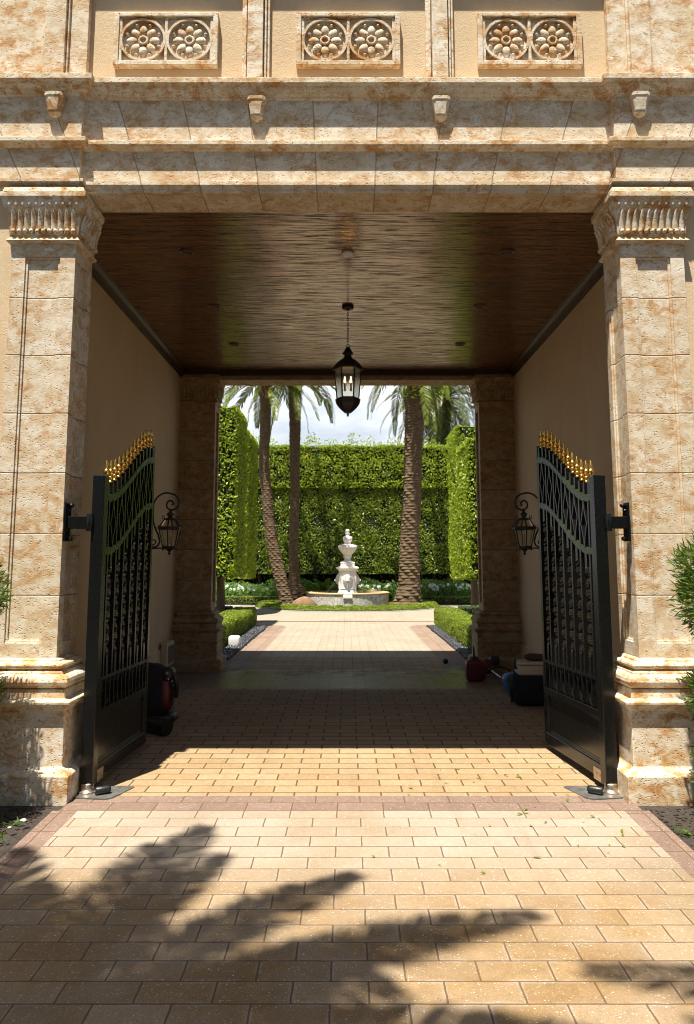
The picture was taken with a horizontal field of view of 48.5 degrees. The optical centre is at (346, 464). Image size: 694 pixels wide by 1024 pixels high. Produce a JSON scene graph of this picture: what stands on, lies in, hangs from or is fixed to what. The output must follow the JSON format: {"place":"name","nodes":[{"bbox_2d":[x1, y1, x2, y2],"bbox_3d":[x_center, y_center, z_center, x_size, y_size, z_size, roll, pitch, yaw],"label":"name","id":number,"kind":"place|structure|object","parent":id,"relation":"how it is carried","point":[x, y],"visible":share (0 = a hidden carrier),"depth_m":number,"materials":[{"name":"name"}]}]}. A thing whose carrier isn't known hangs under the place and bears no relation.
{"place":"outdoors","nodes":[
{"label":"outdoors","id":0,"kind":"place"},
{"bbox_2d":[175,672,212,679],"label":"pier floor","id":1,"kind":"structure","parent":0,"point":[193,675],"depth_m":10.73,"materials":[{"name":"stone"}]},
{"bbox_2d":[233,606,457,626],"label":"courtyard","id":2,"kind":"structure","parent":0,"point":[274,615],"depth_m":21.15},
{"bbox_2d":[215,605,232,609],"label":"box hedge","id":3,"kind":"object","parent":2,"relation":"on","point":[227,607],"visible":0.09,"depth_m":18.63,"materials":[{"name":"green plant"}]},
{"bbox_2d":[266,625,285,626],"bbox_3d":[-1.805,3.901,18.698,0.690,0.004,0.690,0,-7,0],"label":"border return","id":4,"kind":"object","parent":2,"relation":"on","point":[275,626],"visible":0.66,"depth_m":18.48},
{"bbox_2d":[254,605,435,611],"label":"island kerb","id":5,"kind":"structure","parent":2,"relation":"on","point":[344,611],"depth_m":24.17,"materials":[{"name":"beige stone"}]},
{"bbox_2d":[257,621,433,621],"bbox_3d":[0.000,4.079,20.091,28.000,0.002,0.300,0,-7,0],"label":"cross band","id":6,"kind":"object","parent":2,"relation":"on","point":[345,621],"visible":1,"depth_m":20.05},
{"bbox_2d":[458,605,478,614],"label":"box hedge","id":7,"kind":"object","parent":2,"relation":"on","point":[470,609],"visible":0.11,"depth_m":18.55,"materials":[{"name":"green plant"}]},
{"bbox_2d":[0,811,693,1023],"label":"driveway","id":8,"kind":"structure","parent":0,"point":[216,917],"depth_m":3.61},
{"bbox_2d":[0,601,693,858],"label":"ground","id":9,"kind":"structure","parent":0,"point":[14,840],"depth_m":4.99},
{"bbox_2d":[0,811,76,888],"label":"driveway border","id":10,"kind":"object","parent":9,"relation":"on","point":[15,859],"visible":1,"depth_m":4.52,"materials":[{"name":"stone"}]},
{"bbox_2d":[216,405,248,611],"bbox_3d":[-3.283,1.266,18.486,1.630,5.233,1.894,0,-7,0],"label":"column hedge","id":11,"kind":"object","parent":9,"relation":"on","point":[232,494],"depth_m":17.83,"materials":[{"name":"green plant"}]},
{"bbox_2d":[216,430,258,585],"bbox_3d":[-3.576,1.756,23.364,1.553,5.464,2.508,0,-7,0],"label":"column hedge","id":12,"kind":"object","parent":9,"relation":"on","point":[251,537],"depth_m":23.10,"materials":[{"name":"green plant"}]},
{"bbox_2d":[219,606,256,646],"bbox_3d":[-2.487,3.252,15.411,0.629,0.523,7.050,0,-7,0],"label":"box hedge","id":13,"kind":"object","parent":9,"relation":"on","point":[239,620],"visible":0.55,"depth_m":16.19,"materials":[{"name":"green plant"}]},
{"bbox_2d":[206,627,284,679],"bbox_3d":[-1.680,3.374,14.344,0.440,0.059,8.080,0,-7,0],"label":"entry border","id":14,"kind":"object","parent":9,"relation":"on","point":[239,663],"visible":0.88,"depth_m":12.75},
{"bbox_2d":[215,596,277,604],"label":"box hedge","id":15,"kind":"object","parent":9,"relation":"on","point":[230,600],"visible":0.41,"depth_m":28.53,"materials":[{"name":"green plant"}]},
{"bbox_2d":[0,817,691,841],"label":"weeds","id":16,"kind":"object","parent":9,"relation":"on","point":[14,822],"visible":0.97,"depth_m":4.73,"materials":[{"name":"green plant"}]},
{"bbox_2d":[0,0,693,805],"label":"gatehouse","id":17,"kind":"object","parent":9,"relation":"on","point":[268,162],"visible":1,"depth_m":6.16,"materials":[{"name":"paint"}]},
{"bbox_2d":[63,429,155,785],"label":"iron gate","id":18,"kind":"structure","parent":17,"relation":"attached to","point":[118,522],"depth_m":6.03,"materials":[{"name":"metal"}]},
{"bbox_2d":[152,492,181,554],"bbox_3d":[-2.264,0.705,9.287,0.534,0.759,0.306,0,-7,0],"label":"wall lantern","id":19,"kind":"object","parent":17,"relation":"attached to","point":[169,528],"depth_m":9.21,"materials":[{"name":"black metal"}]},
{"bbox_2d":[160,640,173,666],"bbox_3d":[-2.462,2.586,10.585,0.097,0.315,0.440,0,-7,0],"label":"utility box","id":20,"kind":"object","parent":17,"relation":"attached to","point":[167,653],"visible":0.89,"depth_m":10.40,"materials":[{"name":"paint"}]},
{"bbox_2d":[180,249,194,255],"bbox_3d":[-1.512,-2.009,7.290,0.140,0.012,0.140,0,-7,0],"label":"recessed light","id":21,"kind":"object","parent":17,"relation":"attached to","point":[187,252],"visible":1,"depth_m":7.30,"materials":[{"name":"brown metal"}]},
{"bbox_2d":[209,304,220,308],"bbox_3d":[-1.512,-1.810,8.818,0.140,0.012,0.140,0,-7,0],"label":"recessed light","id":22,"kind":"object","parent":17,"relation":"attached to","point":[214,306],"visible":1,"depth_m":8.82,"materials":[{"name":"brown metal"}]},
{"bbox_2d":[341,251,353,257],"bbox_3d":[0.008,-1.996,7.327,0.124,0.028,0.124,0,-7,0],"label":"smoke detector","id":23,"kind":"object","parent":17,"relation":"attached to","point":[347,254],"visible":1,"depth_m":7.29,"materials":[{"name":"white plastic"}]},
{"bbox_2d":[332,305,363,416],"bbox_3d":[0.010,-1.175,8.745,0.362,1.290,0.315,0,-7,0],"label":"hanging lantern","id":24,"kind":"object","parent":17,"relation":"hanging from","point":[347,369],"visible":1,"depth_m":8.62,"materials":[{"name":"black metal"}]},
{"bbox_2d":[473,304,485,308],"bbox_3d":[1.515,-1.810,8.818,0.140,0.012,0.140,0,-7,0],"label":"recessed light","id":25,"kind":"object","parent":17,"relation":"attached to","point":[479,306],"visible":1,"depth_m":8.82,"materials":[{"name":"brown metal"}]},
{"bbox_2d":[500,249,514,255],"bbox_3d":[1.515,-2.009,7.290,0.140,0.012,0.140,0,-7,0],"label":"recessed light","id":26,"kind":"object","parent":17,"relation":"attached to","point":[506,252],"visible":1,"depth_m":7.30,"materials":[{"name":"brown metal"}]},
{"bbox_2d":[512,492,538,554],"bbox_3d":[2.264,0.705,9.287,0.534,0.759,0.306,0,-7,0],"label":"wall lantern","id":27,"kind":"object","parent":17,"relation":"attached to","point":[523,528],"depth_m":9.21,"materials":[{"name":"black metal"}]},
{"bbox_2d":[536,429,630,786],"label":"iron gate","id":28,"kind":"structure","parent":17,"relation":"attached to","point":[576,522],"depth_m":6.05,"materials":[{"name":"metal"}]},
{"bbox_2d":[216,573,477,598],"bbox_3d":[0.011,4.842,32.480,18.109,1.926,0.623,0,-7,0],"label":"back planting","id":29,"kind":"object","parent":9,"relation":"on","point":[375,577],"visible":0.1,"depth_m":32.30,"materials":[{"name":"green plant"}]},
{"bbox_2d":[222,625,471,659],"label":"pebbles","id":30,"kind":"object","parent":9,"relation":"on","point":[254,631],"visible":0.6,"depth_m":14.79,"materials":[{"name":"grey gravel"}]},
{"bbox_2d":[228,635,239,645],"bbox_3d":[-2.060,3.231,14.101,0.210,0.220,0.200,0,-7,0],"label":"white box","id":31,"kind":"object","parent":30,"relation":"on","point":[233,640],"visible":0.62,"depth_m":14.01,"materials":[{"name":"plastic"}]},
{"bbox_2d":[0,807,693,849],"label":"mulch","id":32,"kind":"object","parent":9,"relation":"on","point":[9,817],"visible":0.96,"depth_m":4.94,"materials":[{"name":"brown soil"}]},
{"bbox_2d":[0,562,14,759],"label":"topiary shrub","id":33,"kind":"object","parent":32,"relation":"on","point":[3,598],"visible":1,"depth_m":5.09,"materials":[{"name":"green plant"}]},
{"bbox_2d":[665,529,693,781],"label":"topiary shrub","id":34,"kind":"object","parent":32,"relation":"on","point":[682,591],"visible":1,"depth_m":4.99,"materials":[{"name":"green plant"}]},
{"bbox_2d":[216,577,478,597],"bbox_3d":[0.013,4.837,29.881,16.120,1.050,1.649,0,-7,0],"label":"flower bed","id":35,"kind":"object","parent":9,"relation":"on","point":[246,591],"visible":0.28,"depth_m":29.66,"materials":[{"name":"green plant"}]},
{"bbox_2d":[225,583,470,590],"bbox_3d":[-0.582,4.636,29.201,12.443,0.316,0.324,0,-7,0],"label":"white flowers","id":36,"kind":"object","parent":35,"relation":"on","point":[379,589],"visible":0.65,"depth_m":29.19,"materials":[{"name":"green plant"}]},
{"bbox_2d":[238,657,457,679],"bbox_3d":[0.015,3.018,11.489,2.950,0.026,2.326,0,-7,0],"label":"courtyard entry","id":37,"kind":"object","parent":9,"relation":"on","point":[347,668],"visible":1,"depth_m":11.26,"materials":[{"name":"grey stone"}]},
{"bbox_2d":[259,627,436,656],"bbox_3d":[0.015,3.511,15.499,2.950,0.033,5.754,0,-7,0],"label":"courtyard entry","id":38,"kind":"object","parent":9,"relation":"on","point":[347,642],"visible":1,"depth_m":14.76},
{"bbox_2d":[59,796,642,810],"bbox_3d":[0.025,2.296,5.233,3.850,0.007,0.305,0,-7,0],"label":"threshold band","id":39,"kind":"object","parent":9,"relation":"on","point":[330,803],"visible":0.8,"depth_m":5.22,"materials":[{"name":"stone"}]},
{"bbox_2d":[253,431,451,596],"bbox_3d":[-0.003,2.096,31.594,14.098,6.912,1.305,0,-7,0],"label":"tall hedge","id":40,"kind":"object","parent":9,"relation":"on","point":[356,491],"visible":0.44,"depth_m":31.36,"materials":[{"name":"green plant"}]},
{"bbox_2d":[375,386,474,445],"bbox_3d":[4.389,0.523,35.183,6.373,11.051,6.626,0,-7,0],"label":"palm tree","id":41,"kind":"object","parent":9,"relation":"on","point":[446,425],"visible":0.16,"depth_m":35.05,"materials":[{"name":"green plant"}]},
{"bbox_2d":[421,595,470,604],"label":"box hedge","id":42,"kind":"object","parent":9,"relation":"on","point":[459,600],"visible":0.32,"depth_m":28.53,"materials":[{"name":"green plant"}]},
{"bbox_2d":[410,627,490,679],"bbox_3d":[1.710,3.374,14.344,0.440,0.059,8.080,0,-7,0],"label":"entry border","id":43,"kind":"object","parent":9,"relation":"on","point":[440,648],"visible":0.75,"depth_m":13.46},
{"bbox_2d":[434,606,473,649],"bbox_3d":[2.402,3.252,15.409,0.619,0.505,7.050,0,-7,0],"label":"box hedge","id":44,"kind":"object","parent":9,"relation":"on","point":[454,622],"visible":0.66,"depth_m":15.65,"materials":[{"name":"green plant"}]},
{"bbox_2d":[446,425,478,605],"bbox_3d":[3.628,1.569,20.871,1.646,5.191,1.909,0,-7,0],"label":"column hedge","id":45,"kind":"object","parent":9,"relation":"on","point":[458,435],"depth_m":20.59,"materials":[{"name":"green plant"}]},
{"bbox_2d":[455,437,477,581],"bbox_3d":[3.222,1.529,16.332,1.647,4.156,1.685,0,-7,0],"label":"column hedge","id":46,"kind":"object","parent":9,"relation":"on","point":[467,543],"depth_m":15.84,"materials":[{"name":"green plant"}]},
{"bbox_2d":[499,680,544,718],"bbox_3d":[2.295,2.603,7.915,0.550,0.073,4.870,0,-7,0],"label":"passage border","id":47,"kind":"object","parent":9,"relation":"on","point":[539,710],"visible":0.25,"depth_m":8.37,"materials":[{"name":"brown stone"}]},
{"bbox_2d":[482,655,510,680],"bbox_3d":[1.979,2.704,10.032,0.363,0.275,1.605,0,-7,0],"label":"string trimmer","id":48,"kind":"object","parent":47,"relation":"on","point":[491,662],"visible":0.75,"depth_m":10.61,"materials":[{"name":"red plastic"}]},
{"bbox_2d":[507,671,543,705],"bbox_3d":[2.060,2.515,8.698,0.475,0.374,0.359,0,-7,0],"label":"tool bag","id":49,"kind":"object","parent":47,"relation":"on","point":[526,690],"visible":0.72,"depth_m":8.53,"materials":[{"name":"black fabric"}]},
{"bbox_2d":[513,659,542,675],"bbox_3d":[2.087,2.281,8.734,0.426,0.177,0.270,0,-7,0],"label":"cardboard box","id":50,"kind":"object","parent":49,"relation":"on","point":[523,667],"visible":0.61,"depth_m":8.61,"materials":[{"name":"cardboard"}]},
{"bbox_2d":[524,653,542,660],"bbox_3d":[2.149,2.182,8.745,0.270,0.085,0.112,0,-7,0],"label":"rolled cloth","id":51,"kind":"object","parent":50,"relation":"on","point":[533,657],"visible":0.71,"depth_m":8.71,"materials":[{"name":"brown fabric"}]},
{"bbox_2d":[625,811,693,878],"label":"driveway border","id":52,"kind":"object","parent":9,"relation":"on","point":[675,847],"visible":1,"depth_m":4.60,"materials":[{"name":"stone"}]},
{"bbox_2d":[225,605,470,605],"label":"garden path","id":53,"kind":"structure","parent":0,"point":[440,605],"depth_m":27.93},
{"bbox_2d":[221,386,474,446],"label":"sky","id":54,"kind":"structure","parent":0,"point":[357,422],"materials":[{"name":"white"}]},
{"bbox_2d":[261,604,435,610],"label":"island soil","id":55,"kind":"structure","parent":0,"point":[348,609],"depth_m":25.23,"materials":[{"name":"brown soil"}]},
{"bbox_2d":[223,386,332,607],"bbox_3d":[-2.757,0.088,26.924,4.926,9.779,4.666,0,-7,0],"label":"palm tree","id":56,"kind":"object","parent":55,"relation":"on","point":[281,581],"visible":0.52,"depth_m":26.67,"materials":[{"name":"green plant"}]},
{"bbox_2d":[239,386,335,600],"bbox_3d":[-1.787,-0.250,27.839,5.107,10.686,5.187,7,-10,-43],"label":"palm tree","id":57,"kind":"object","parent":55,"relation":"on","point":[297,588],"visible":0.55,"depth_m":27.65,"materials":[{"name":"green plant"}]},
{"bbox_2d":[292,596,316,608],"bbox_3d":[-1.450,4.781,25.950,0.887,0.702,0.596,0,-7,0],"label":"root mound","id":58,"kind":"object","parent":55,"relation":"on","point":[304,600],"visible":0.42,"depth_m":25.81,"materials":[{"name":"brown soil"}]},
{"bbox_2d":[303,578,338,592],"bbox_3d":[-0.814,4.692,28.753,2.028,1.011,1.858,-3,-8,21],"label":"cycad","id":59,"kind":"object","parent":55,"relation":"on","point":[325,587],"visible":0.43,"depth_m":28.56,"materials":[{"name":"green plant"}]},
{"bbox_2d":[255,598,439,610],"bbox_3d":[0.005,4.886,27.091,6.473,0.271,6.471,0,-7,0],"label":"ring hedge","id":60,"kind":"object","parent":55,"relation":"on","point":[276,604],"visible":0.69,"depth_m":24.66,"materials":[{"name":"green plant"}]},
{"bbox_2d":[306,529,389,607],"bbox_3d":[0.020,3.643,27.356,2.962,2.730,2.966,0,-7,0],"label":"fountain","id":61,"kind":"object","parent":55,"relation":"on","point":[347,580],"visible":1,"depth_m":26.92,"materials":[{"name":"stone"}]},
{"bbox_2d":[357,578,394,595],"bbox_3d":[0.977,4.761,29.118,1.973,0.969,2.096,0,-7,0],"label":"cycad","id":62,"kind":"object","parent":55,"relation":"on","point":[369,582],"visible":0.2,"depth_m":29.13,"materials":[{"name":"green plant"}]},
{"bbox_2d":[361,386,474,606],"bbox_3d":[2.554,-0.472,27.489,5.811,11.036,5.670,0,-7,0],"label":"palm tree","id":63,"kind":"object","parent":55,"relation":"on","point":[415,398],"visible":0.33,"depth_m":27.09,"materials":[{"name":"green plant"}]},
{"bbox_2d":[94,680,603,795],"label":"passage floor","id":64,"kind":"structure","parent":0,"point":[311,737],"depth_m":6.80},
{"bbox_2d":[73,784,134,799],"bbox_3d":[-1.717,2.283,5.448,0.364,0.073,0.305,0,-7,0],"label":"gate operator","id":65,"kind":"object","parent":64,"relation":"on","point":[89,791],"visible":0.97,"depth_m":5.40,"materials":[{"name":"metal"}]},
{"bbox_2d":[146,717,172,735],"bbox_3d":[-1.829,2.454,7.270,0.382,0.148,0.150,-5,-9,33],"label":"blower tube","id":66,"kind":"object","parent":64,"relation":"on","point":[162,726],"visible":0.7,"depth_m":7.17,"materials":[{"name":"black plastic"}]},
{"bbox_2d":[147,662,178,721],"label":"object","id":67,"kind":"object","parent":64,"relation":"on","point":[163,688],"visible":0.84,"depth_m":7.71,"materials":[{"name":"black plastic"}]},
{"bbox_2d":[465,646,483,681],"bbox_3d":[1.700,2.645,10.274,0.240,0.459,0.170,0,-7,0],"label":"fuel can","id":68,"kind":"object","parent":64,"relation":"on","point":[474,668],"visible":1,"depth_m":10.19,"materials":[{"name":"red plastic"}]},
{"bbox_2d":[501,672,513,692],"bbox_3d":[1.990,2.648,9.356,0.215,0.264,0.255,0,-7,0],"label":"plastic bag","id":69,"kind":"object","parent":64,"relation":"on","point":[504,680],"visible":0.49,"depth_m":9.31,"materials":[{"name":"blue plastic"}]},
{"bbox_2d":[563,783,622,799],"bbox_3d":[1.747,2.283,5.448,0.364,0.073,0.305,0,-7,0],"label":"gate operator","id":70,"kind":"object","parent":64,"relation":"on","point":[609,791],"visible":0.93,"depth_m":5.40,"materials":[{"name":"metal"}]},
{"bbox_2d":[486,672,506,679],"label":"pier floor","id":71,"kind":"structure","parent":0,"point":[492,676],"depth_m":10.73,"materials":[{"name":"stone"}]}
]}

